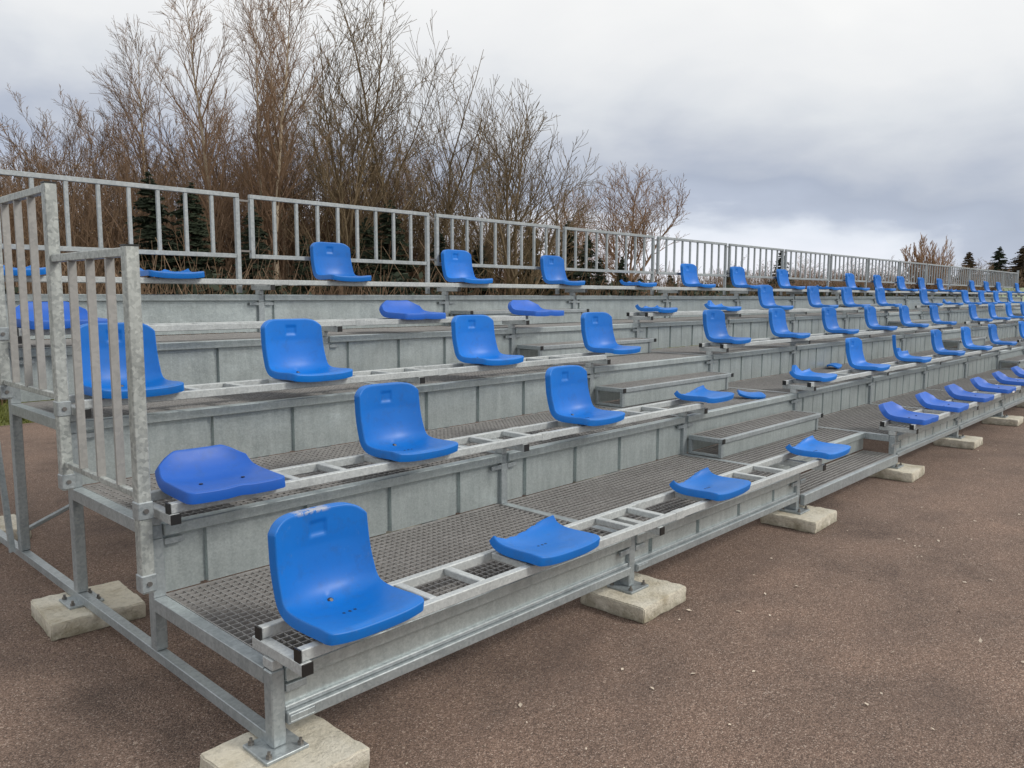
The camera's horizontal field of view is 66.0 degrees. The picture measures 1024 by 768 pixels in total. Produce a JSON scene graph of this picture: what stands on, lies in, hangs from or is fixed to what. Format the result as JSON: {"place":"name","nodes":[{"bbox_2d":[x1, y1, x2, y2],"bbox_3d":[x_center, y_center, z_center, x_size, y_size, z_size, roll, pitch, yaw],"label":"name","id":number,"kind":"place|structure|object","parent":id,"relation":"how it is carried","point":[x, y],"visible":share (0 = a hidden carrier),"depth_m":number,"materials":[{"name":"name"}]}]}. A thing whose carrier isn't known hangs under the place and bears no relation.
{"place":"outdoors","nodes":[
{"label":"outdoors","id":0,"kind":"place"},
{"bbox_2d":[0,324,943,425],"bbox_3d":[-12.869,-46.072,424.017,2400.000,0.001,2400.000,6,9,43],"label":"ground","id":1,"kind":"structure","parent":0,"point":[5,412],"depth_m":11.01,"materials":[{"name":"green plant"}]},
{"bbox_2d":[0,175,109,286],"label":"bare tree","id":2,"kind":"object","parent":1,"relation":"on","point":[11,210],"visible":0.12,"depth_m":20.57,"materials":[{"name":"brown plant"}]},
{"bbox_2d":[0,120,117,228],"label":"bare tree","id":3,"kind":"object","parent":1,"relation":"on","point":[12,132],"visible":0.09,"depth_m":25.76,"materials":[{"name":"brown plant"}]},
{"bbox_2d":[0,100,119,265],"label":"bare tree","id":4,"kind":"object","parent":1,"relation":"on","point":[79,137],"visible":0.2,"depth_m":22.89,"materials":[{"name":"brown plant"}]},
{"bbox_2d":[0,84,135,242],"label":"bare tree","id":5,"kind":"object","parent":1,"relation":"on","point":[33,132],"visible":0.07,"depth_m":24.83,"materials":[{"name":"brown plant"}]},
{"bbox_2d":[25,107,135,264],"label":"bare tree","id":6,"kind":"object","parent":1,"relation":"on","point":[68,150],"visible":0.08,"depth_m":23.74,"materials":[{"name":"brown plant"}]},
{"bbox_2d":[0,103,234,275],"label":"bare tree","id":7,"kind":"object","parent":1,"relation":"on","point":[126,158],"visible":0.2,"depth_m":22.53,"materials":[{"name":"brown plant"}]},
{"bbox_2d":[58,145,181,293],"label":"bare tree","id":8,"kind":"object","parent":1,"relation":"on","point":[84,211],"visible":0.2,"depth_m":20.76,"materials":[{"name":"brown plant"}]},
{"bbox_2d":[0,84,244,242],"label":"bare tree","id":9,"kind":"object","parent":1,"relation":"on","point":[92,137],"visible":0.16,"depth_m":25.21,"materials":[{"name":"brown plant"}]},
{"bbox_2d":[85,13,188,229],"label":"birch tree","id":10,"kind":"object","parent":1,"relation":"on","point":[139,152],"visible":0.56,"depth_m":23.58,"materials":[{"name":"brown plant"}]},
{"bbox_2d":[118,171,185,293],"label":"young spruce","id":11,"kind":"object","parent":1,"relation":"on","point":[148,225],"visible":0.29,"depth_m":17.35,"materials":[{"name":"green plant"}]},
{"bbox_2d":[78,64,255,229],"bbox_3d":[-10.858,-5.986,26.140,6.158,9.211,4.942,-2,7,-15],"label":"bare tree","id":12,"kind":"object","parent":1,"relation":"on","point":[174,137],"visible":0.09,"depth_m":25.32,"materials":[{"name":"brown plant"}]},
{"bbox_2d":[109,94,255,288],"bbox_3d":[-9.352,-4.612,22.895,4.819,7.208,3.868,3,7,22],"label":"bare tree","id":13,"kind":"object","parent":1,"relation":"on","point":[156,160],"visible":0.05,"depth_m":22.18,"materials":[{"name":"brown plant"}]},
{"bbox_2d":[153,182,230,293],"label":"young spruce","id":14,"kind":"object","parent":1,"relation":"on","point":[198,230],"visible":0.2,"depth_m":17.60,"materials":[{"name":"green plant"}]},
{"bbox_2d":[139,0,260,268],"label":"birch tree","id":15,"kind":"object","parent":1,"relation":"on","point":[205,148],"visible":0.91,"depth_m":19.90,"materials":[{"name":"brown plant"}]},
{"bbox_2d":[88,35,328,266],"bbox_3d":[-9.191,-5.699,25.434,5.970,8.813,7.900,3,7,27],"label":"bare tree","id":16,"kind":"object","parent":1,"relation":"on","point":[136,102],"visible":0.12,"depth_m":23.10,"materials":[{"name":"brown plant"}]},
{"bbox_2d":[152,109,334,277],"bbox_3d":[-7.342,-4.226,22.203,5.925,6.610,4.478,3,7,26],"label":"bare tree","id":17,"kind":"object","parent":1,"relation":"on","point":[249,190],"visible":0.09,"depth_m":21.65,"materials":[{"name":"brown plant"}]},
{"bbox_2d":[231,206,279,286],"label":"young spruce","id":18,"kind":"object","parent":1,"relation":"on","point":[257,264],"visible":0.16,"depth_m":17.92,"materials":[{"name":"green plant"}]},
{"bbox_2d":[200,0,325,279],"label":"birch tree","id":19,"kind":"object","parent":1,"relation":"on","point":[261,206],"visible":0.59,"depth_m":19.49,"materials":[{"name":"brown plant"}]},
{"bbox_2d":[207,0,345,279],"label":"birch tree","id":20,"kind":"object","parent":1,"relation":"on","point":[279,180],"visible":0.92,"depth_m":18.88,"materials":[{"name":"brown plant"}]},
{"bbox_2d":[209,0,345,287],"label":"birch tree","id":21,"kind":"object","parent":1,"relation":"on","point":[296,195],"visible":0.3,"depth_m":21.64,"materials":[{"name":"brown plant"}]},
{"bbox_2d":[220,102,354,278],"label":"bare tree","id":22,"kind":"object","parent":1,"relation":"on","point":[288,191],"visible":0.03,"depth_m":23.22,"materials":[{"name":"brown plant"}]},
{"bbox_2d":[284,236,329,294],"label":"young spruce","id":23,"kind":"object","parent":1,"relation":"on","point":[303,273],"visible":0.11,"depth_m":18.71,"materials":[{"name":"green plant"}]},
{"bbox_2d":[267,95,402,294],"bbox_3d":[-5.406,-4.788,23.667,4.540,7.409,3.644,-1,6,-8],"label":"bare tree","id":24,"kind":"object","parent":1,"relation":"on","point":[337,187],"visible":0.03,"depth_m":23.17,"materials":[{"name":"brown plant"}]},
{"bbox_2d":[245,11,439,294],"bbox_3d":[-4.329,-5.103,20.293,4.339,8.822,4.323,-4,8,-36],"label":"alder tree","id":25,"kind":"object","parent":1,"relation":"on","point":[345,234],"visible":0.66,"depth_m":19.90,"materials":[{"name":"brown plant"}]},
{"bbox_2d":[310,118,416,293],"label":"bare tree","id":26,"kind":"object","parent":1,"relation":"on","point":[372,200],"visible":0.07,"depth_m":22.22,"materials":[{"name":"brown plant"}]},
{"bbox_2d":[347,217,384,294],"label":"young spruce","id":27,"kind":"object","parent":1,"relation":"on","point":[369,241],"visible":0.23,"depth_m":19.32,"materials":[{"name":"green plant"}]},
{"bbox_2d":[316,122,444,269],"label":"bare tree","id":28,"kind":"object","parent":1,"relation":"on","point":[390,169],"visible":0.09,"depth_m":24.97,"materials":[{"name":"brown plant"}]},
{"bbox_2d":[292,0,481,292],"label":"alder tree","id":29,"kind":"object","parent":1,"relation":"on","point":[362,84],"visible":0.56,"depth_m":20.91,"materials":[{"name":"brown plant"}]},
{"bbox_2d":[360,200,423,293],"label":"young spruce","id":30,"kind":"object","parent":1,"relation":"on","point":[387,245],"visible":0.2,"depth_m":19.92,"materials":[{"name":"green plant"}]},
{"bbox_2d":[423,232,459,294],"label":"young spruce","id":31,"kind":"object","parent":1,"relation":"on","point":[441,248],"visible":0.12,"depth_m":20.18,"materials":[{"name":"green plant"}]},
{"bbox_2d":[371,154,513,294],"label":"bare tree","id":32,"kind":"object","parent":1,"relation":"on","point":[435,205],"visible":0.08,"depth_m":24.19,"materials":[{"name":"brown plant"}]},
{"bbox_2d":[364,49,535,294],"bbox_3d":[-1.821,-4.747,21.200,3.881,7.920,3.895,5,8,39],"label":"alder tree","id":33,"kind":"object","parent":1,"relation":"on","point":[454,165],"visible":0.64,"depth_m":20.63,"materials":[{"name":"brown plant"}]},
{"bbox_2d":[0,137,912,295],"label":"distant saplings","id":34,"kind":"object","parent":1,"relation":"on","point":[94,241],"visible":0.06,"depth_m":20.28,"materials":[{"name":"plant"}]},
{"bbox_2d":[460,242,498,294],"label":"young spruce","id":35,"kind":"object","parent":1,"relation":"on","point":[484,290],"visible":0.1,"depth_m":20.63,"materials":[{"name":"green plant"}]},
{"bbox_2d":[433,123,537,289],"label":"alder tree","id":36,"kind":"object","parent":1,"relation":"on","point":[478,222],"visible":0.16,"depth_m":24.12,"materials":[{"name":"brown plant"}]},
{"bbox_2d":[5,267,987,339],"bbox_3d":[14.058,-3.732,38.482,4.376,2.486,75.451,6,8,40],"label":"evergreen hedge","id":37,"kind":"object","parent":1,"relation":"on","point":[216,288],"visible":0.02,"depth_m":18.70,"materials":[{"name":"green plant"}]},
{"bbox_2d":[1,210,995,404],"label":"undergrowth","id":38,"kind":"object","parent":1,"relation":"on","point":[80,286],"visible":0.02,"depth_m":17.00,"materials":[{"name":"plant"}]},
{"bbox_2d":[398,74,604,295],"bbox_3d":[-0.233,-4.431,21.282,5.601,7.356,5.492,-3,7,-25],"label":"spreading tree","id":39,"kind":"object","parent":1,"relation":"on","point":[516,210],"visible":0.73,"depth_m":20.82,"materials":[{"name":"brown plant"}]},
{"bbox_2d":[552,221,592,295],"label":"young spruce","id":40,"kind":"object","parent":1,"relation":"on","point":[575,274],"visible":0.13,"depth_m":25.39,"materials":[{"name":"green plant"}]},
{"bbox_2d":[536,184,618,277],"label":"bare tree","id":41,"kind":"object","parent":1,"relation":"on","point":[580,233],"visible":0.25,"depth_m":35.18,"materials":[{"name":"brown plant"}]},
{"bbox_2d":[578,235,602,294],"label":"young spruce","id":42,"kind":"object","parent":1,"relation":"on","point":[591,255],"visible":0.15,"depth_m":26.16,"materials":[{"name":"green plant"}]},
{"bbox_2d":[580,161,689,282],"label":"bare tree","id":43,"kind":"object","parent":1,"relation":"on","point":[643,221],"visible":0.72,"depth_m":37.13,"materials":[{"name":"brown plant"}]},
{"bbox_2d":[901,233,953,290],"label":"willow bush","id":44,"kind":"object","parent":1,"relation":"on","point":[929,257],"visible":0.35,"depth_m":68.93,"materials":[{"name":"brown plant"}]},
{"bbox_2d":[982,246,1010,290],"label":"conifer tree","id":45,"kind":"object","parent":1,"relation":"on","point":[999,262],"visible":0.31,"depth_m":108.25,"materials":[{"name":"green plant"}]},
{"bbox_2d":[1004,246,1023,287],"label":"conifer tree","id":46,"kind":"object","parent":1,"relation":"on","point":[1019,260],"visible":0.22,"depth_m":99.60,"materials":[{"name":"green plant"}]},
{"bbox_2d":[0,337,1023,767],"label":"asphalt pavement","id":47,"kind":"structure","parent":0,"point":[822,661],"depth_m":3.36,"materials":[{"name":"asphalt"}]},
{"bbox_2d":[30,580,145,640],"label":"concrete block","id":48,"kind":"structure","parent":47,"relation":"on","point":[54,617],"depth_m":3.75,"materials":[{"name":"concrete"}]},
{"bbox_2d":[200,714,368,767],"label":"concrete block","id":49,"kind":"structure","parent":47,"relation":"on","point":[330,746],"depth_m":2.58,"materials":[{"name":"concrete"}]},
{"bbox_2d":[580,572,685,623],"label":"concrete block","id":50,"kind":"structure","parent":47,"relation":"on","point":[657,597],"depth_m":3.93,"materials":[{"name":"concrete"}]},
{"bbox_2d":[0,275,1023,766],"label":"grandstand","id":51,"kind":"object","parent":50,"relation":"on","point":[464,579],"visible":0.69,"depth_m":4.85,"materials":[{"name":"silver metal"}]},
{"bbox_2d":[0,226,13,399],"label":"end guard","id":52,"kind":"object","parent":51,"relation":"attached to","point":[6,391],"visible":0.93,"depth_m":4.19,"materials":[{"name":"silver metal"}]},
{"bbox_2d":[0,181,75,490],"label":"end guard","id":53,"kind":"object","parent":51,"relation":"attached to","point":[46,191],"visible":1,"depth_m":3.69,"materials":[{"name":"silver metal"}]},
{"bbox_2d":[16,301,107,328],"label":"plastic seat","id":54,"kind":"object","parent":51,"relation":"on","point":[83,314],"visible":0.38,"depth_m":4.47,"materials":[{"name":"blue"}]},
{"bbox_2d":[51,244,157,594],"bbox_3d":[-1.723,0.116,3.294,0.879,1.346,0.060,6,9,43],"label":"end guard","id":55,"kind":"object","parent":51,"relation":"attached to","point":[139,492],"visible":1,"depth_m":3.10,"materials":[{"name":"silver metal"}]},
{"bbox_2d":[0,169,250,292],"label":"railing panel","id":56,"kind":"object","parent":51,"relation":"on","point":[30,176],"visible":0.91,"depth_m":5.85,"materials":[{"name":"silver metal"}]},
{"bbox_2d":[80,322,183,398],"bbox_3d":[-1.884,-0.123,3.859,0.400,0.345,0.402,6,9,43],"label":"plastic seat","id":57,"kind":"object","parent":51,"relation":"on","point":[157,383],"visible":0.56,"depth_m":3.93,"materials":[{"name":"blue"}]},
{"bbox_2d":[140,268,204,278],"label":"plastic seat","id":58,"kind":"object","parent":51,"relation":"on","point":[184,274],"visible":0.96,"depth_m":5.62,"materials":[{"name":"blue"}]},
{"bbox_2d":[155,445,285,504],"bbox_3d":[-1.234,0.361,3.295,0.431,0.146,0.421,6,9,44],"label":"plastic seat","id":59,"kind":"object","parent":51,"relation":"on","point":[201,475],"visible":1,"depth_m":3.29,"materials":[{"name":"blue"}]},
{"bbox_2d":[260,319,352,381],"bbox_3d":[-1.197,-0.203,4.582,0.400,0.345,0.402,6,9,43],"label":"plastic seat","id":60,"kind":"object","parent":51,"relation":"on","point":[292,349],"visible":1,"depth_m":4.66,"materials":[{"name":"blue"}]},
{"bbox_2d":[310,242,370,281],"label":"plastic seat","id":61,"kind":"object","parent":51,"relation":"on","point":[330,260],"visible":1,"depth_m":6.90,"materials":[{"name":"blue"}]},
{"bbox_2d":[248,195,435,293],"bbox_3d":[-1.452,-1.221,7.156,0.036,0.792,1.998,6,9,43],"label":"railing panel","id":62,"kind":"object","parent":51,"relation":"on","point":[296,202],"visible":0.95,"depth_m":7.03,"materials":[{"name":"silver metal"}]},
{"bbox_2d":[268,502,423,645],"bbox_3d":[-0.570,0.625,2.693,0.400,0.345,0.402,6,9,42],"label":"plastic seat","id":63,"kind":"object","parent":51,"relation":"on","point":[331,587],"visible":1,"depth_m":2.74,"materials":[{"name":"blue"}]},
{"bbox_2d":[354,382,457,461],"bbox_3d":[-0.540,0.183,4.000,0.400,0.345,0.402,6,9,44],"label":"plastic seat","id":64,"kind":"object","parent":51,"relation":"on","point":[389,422],"visible":1,"depth_m":4.07,"materials":[{"name":"blue"}]},
{"bbox_2d":[379,300,445,319],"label":"plastic seat","id":65,"kind":"object","parent":51,"relation":"on","point":[402,309],"visible":1,"depth_m":6.28,"materials":[{"name":"blue"}]},
{"bbox_2d":[441,249,492,283],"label":"plastic seat","id":66,"kind":"object","parent":51,"relation":"on","point":[457,266],"visible":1,"depth_m":7.98,"materials":[{"name":"blue"}]},
{"bbox_2d":[451,315,523,365],"bbox_3d":[-0.181,-0.320,5.651,0.400,0.345,0.402,6,9,44],"label":"plastic seat","id":67,"kind":"object","parent":51,"relation":"on","point":[473,339],"visible":1,"depth_m":5.74,"materials":[{"name":"blue"}]},
{"bbox_2d":[434,214,563,293],"bbox_3d":[-0.079,-1.380,8.601,0.036,0.792,1.998,6,9,43],"label":"railing panel","id":68,"kind":"object","parent":51,"relation":"on","point":[467,220],"visible":0.88,"depth_m":8.47,"materials":[{"name":"silver metal"}]},
{"bbox_2d":[508,300,563,315],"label":"plastic seat","id":69,"kind":"object","parent":51,"relation":"on","point":[524,307],"visible":1,"depth_m":7.34,"materials":[{"name":"blue"}]},
{"bbox_2d":[489,515,599,566],"bbox_3d":[0.134,0.673,3.411,0.349,0.094,0.402,6,9,44],"label":"plastic seat","id":70,"kind":"object","parent":51,"relation":"on","point":[549,540],"visible":1,"depth_m":3.38,"materials":[{"name":"blue"}]},
{"bbox_2d":[540,255,584,284],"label":"plastic seat","id":71,"kind":"object","parent":51,"relation":"on","point":[552,269],"visible":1,"depth_m":9.07,"materials":[{"name":"blue"}]},
{"bbox_2d":[545,365,624,425],"bbox_3d":[0.462,0.067,5.055,0.400,0.345,0.402,6,9,43],"label":"plastic seat","id":72,"kind":"object","parent":51,"relation":"on","point":[568,396],"visible":1,"depth_m":5.13,"materials":[{"name":"blue"}]},
{"bbox_2d":[562,227,657,294],"bbox_3d":[1.294,-1.538,10.047,0.036,0.792,1.998,6,9,43],"label":"railing panel","id":73,"kind":"object","parent":51,"relation":"on","point":[596,269],"visible":0.94,"depth_m":9.93,"materials":[{"name":"silver metal"}]},
{"bbox_2d":[581,312,640,353],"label":"plastic seat","id":74,"kind":"object","parent":51,"relation":"on","point":[597,332],"visible":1,"depth_m":6.81,"materials":[{"name":"blue"}]},
{"bbox_2d":[656,236,729,294],"bbox_3d":[2.668,-1.697,11.492,0.036,0.792,1.998,6,9,43],"label":"railing panel","id":75,"kind":"object","parent":51,"relation":"on","point":[666,239],"visible":0.96,"depth_m":11.46,"materials":[{"name":"silver metal"}]},
{"bbox_2d":[680,263,715,287],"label":"plastic seat","id":76,"kind":"object","parent":51,"relation":"on","point":[689,276],"visible":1,"depth_m":11.24,"materials":[{"name":"blue"}]},
{"bbox_2d":[674,385,733,402],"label":"plastic seat","id":77,"kind":"object","parent":51,"relation":"on","point":[702,393],"visible":1,"depth_m":6.04,"materials":[{"name":"blue"}]},
{"bbox_2d":[669,467,750,500],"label":"plastic seat","id":78,"kind":"object","parent":51,"relation":"on","point":[706,483],"visible":1,"depth_m":4.42,"materials":[{"name":"blue"}]},
{"bbox_2d":[703,309,750,343],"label":"plastic seat","id":79,"kind":"object","parent":51,"relation":"on","point":[714,326],"visible":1,"depth_m":8.27,"materials":[{"name":"blue"}]},
{"bbox_2d":[730,266,757,288],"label":"plastic seat","id":80,"kind":"object","parent":51,"relation":"on","point":[738,278],"visible":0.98,"depth_m":12.29,"materials":[{"name":"blue"}]},
{"bbox_2d":[727,244,785,294],"bbox_3d":[4.041,-1.855,12.937,0.036,0.792,1.998,6,9,43],"label":"railing panel","id":81,"kind":"object","parent":51,"relation":"on","point":[748,254],"visible":0.93,"depth_m":12.84,"materials":[{"name":"silver metal"}]},
{"bbox_2d":[758,285,793,309],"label":"plastic seat","id":82,"kind":"object","parent":51,"relation":"on","point":[766,297],"visible":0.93,"depth_m":11.06,"materials":[{"name":"blue"}]},
{"bbox_2d":[769,308,809,338],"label":"plastic seat","id":83,"kind":"object","parent":51,"relation":"on","point":[778,323],"visible":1,"depth_m":9.36,"materials":[{"name":"blue"}]},
{"bbox_2d":[784,249,831,295],"bbox_3d":[5.415,-2.014,14.383,0.036,0.792,1.998,6,9,43],"label":"railing panel","id":84,"kind":"object","parent":51,"relation":"on","point":[810,253],"visible":0.92,"depth_m":14.36,"materials":[{"name":"silver metal"}]},
{"bbox_2d":[789,365,836,381],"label":"plastic seat","id":85,"kind":"object","parent":51,"relation":"on","point":[795,372],"visible":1,"depth_m":7.57,"materials":[{"name":"blue"}]},
{"bbox_2d":[785,435,850,459],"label":"plastic seat","id":86,"kind":"object","parent":51,"relation":"on","point":[810,446],"visible":1,"depth_m":5.48,"materials":[{"name":"blue"}]},
{"bbox_2d":[807,286,838,308],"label":"plastic seat","id":87,"kind":"object","parent":51,"relation":"on","point":[813,297],"visible":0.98,"depth_m":12.24,"materials":[{"name":"blue"}]},
{"bbox_2d":[821,307,858,333],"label":"plastic seat","id":88,"kind":"object","parent":51,"relation":"on","point":[829,320],"visible":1,"depth_m":10.48,"materials":[{"name":"blue"}]},
{"bbox_2d":[829,254,868,295],"bbox_3d":[6.788,-2.172,15.828,0.036,0.792,1.998,6,9,43],"label":"railing panel","id":89,"kind":"object","parent":51,"relation":"on","point":[848,257],"visible":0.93,"depth_m":15.70,"materials":[{"name":"silver metal"}]},
{"bbox_2d":[845,337,889,370],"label":"plastic seat","id":90,"kind":"object","parent":51,"relation":"on","point":[855,355],"visible":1,"depth_m":8.77,"materials":[{"name":"blue"}]},
{"bbox_2d":[864,306,897,329],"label":"plastic seat","id":91,"kind":"object","parent":51,"relation":"on","point":[871,321],"visible":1,"depth_m":11.58,"materials":[{"name":"blue"}]},
{"bbox_2d":[867,258,900,295],"bbox_3d":[8.161,-2.331,17.273,0.036,0.792,1.998,6,9,43],"label":"railing panel","id":92,"kind":"object","parent":51,"relation":"on","point":[882,260],"visible":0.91,"depth_m":17.26,"materials":[{"name":"silver metal"}]},
{"bbox_2d":[878,401,938,424],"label":"plastic seat","id":93,"kind":"object","parent":51,"relation":"on","point":[891,410],"visible":1,"depth_m":7.01,"materials":[{"name":"blue"}]},
{"bbox_2d":[892,335,931,362],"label":"plastic seat","id":94,"kind":"object","parent":51,"relation":"on","point":[902,355],"visible":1,"depth_m":9.73,"materials":[{"name":"blue"}]},
{"bbox_2d":[899,261,927,286],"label":"railing panel","id":95,"kind":"object","parent":51,"relation":"on","point":[914,263],"visible":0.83,"depth_m":18.63,"materials":[{"name":"silver metal"}]},
{"bbox_2d":[926,264,949,295],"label":"railing panel","id":96,"kind":"object","parent":51,"relation":"on","point":[946,280],"visible":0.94,"depth_m":20.04,"materials":[{"name":"silver metal"}]},
{"bbox_2d":[915,392,968,412],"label":"plastic seat","id":97,"kind":"object","parent":51,"relation":"on","point":[927,400],"visible":1,"depth_m":7.74,"materials":[{"name":"blue"}]},
{"bbox_2d":[930,329,965,355],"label":"plastic seat","id":98,"kind":"object","parent":51,"relation":"on","point":[936,342],"visible":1,"depth_m":11.01,"materials":[{"name":"blue"}]},
{"bbox_2d":[944,384,993,401],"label":"plastic seat","id":99,"kind":"object","parent":51,"relation":"on","point":[955,391],"visible":1,"depth_m":8.46,"materials":[{"name":"blue"}]},
{"bbox_2d":[961,327,992,349],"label":"plastic seat","id":100,"kind":"object","parent":51,"relation":"on","point":[967,342],"visible":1,"depth_m":12.08,"materials":[{"name":"blue"}]},
{"bbox_2d":[970,377,1015,393],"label":"plastic seat","id":101,"kind":"object","parent":51,"relation":"on","point":[979,383],"visible":1,"depth_m":9.21,"materials":[{"name":"blue"}]},
{"bbox_2d":[761,504,836,533],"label":"concrete block","id":102,"kind":"structure","parent":47,"relation":"on","point":[814,520],"depth_m":5.36,"materials":[{"name":"concrete"}]},
{"bbox_2d":[869,463,923,482],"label":"concrete block","id":103,"kind":"structure","parent":47,"relation":"on","point":[911,473],"depth_m":6.78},
{"bbox_2d":[933,435,982,449],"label":"concrete block","id":104,"kind":"structure","parent":47,"relation":"on","point":[970,442],"depth_m":8.25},
{"bbox_2d":[982,415,1023,426],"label":"concrete block","id":105,"kind":"object","parent":47,"relation":"on","point":[1011,420],"depth_m":9.68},
{"bbox_2d":[0,0,1023,290],"label":"sky","id":106,"kind":"structure","parent":0,"point":[860,128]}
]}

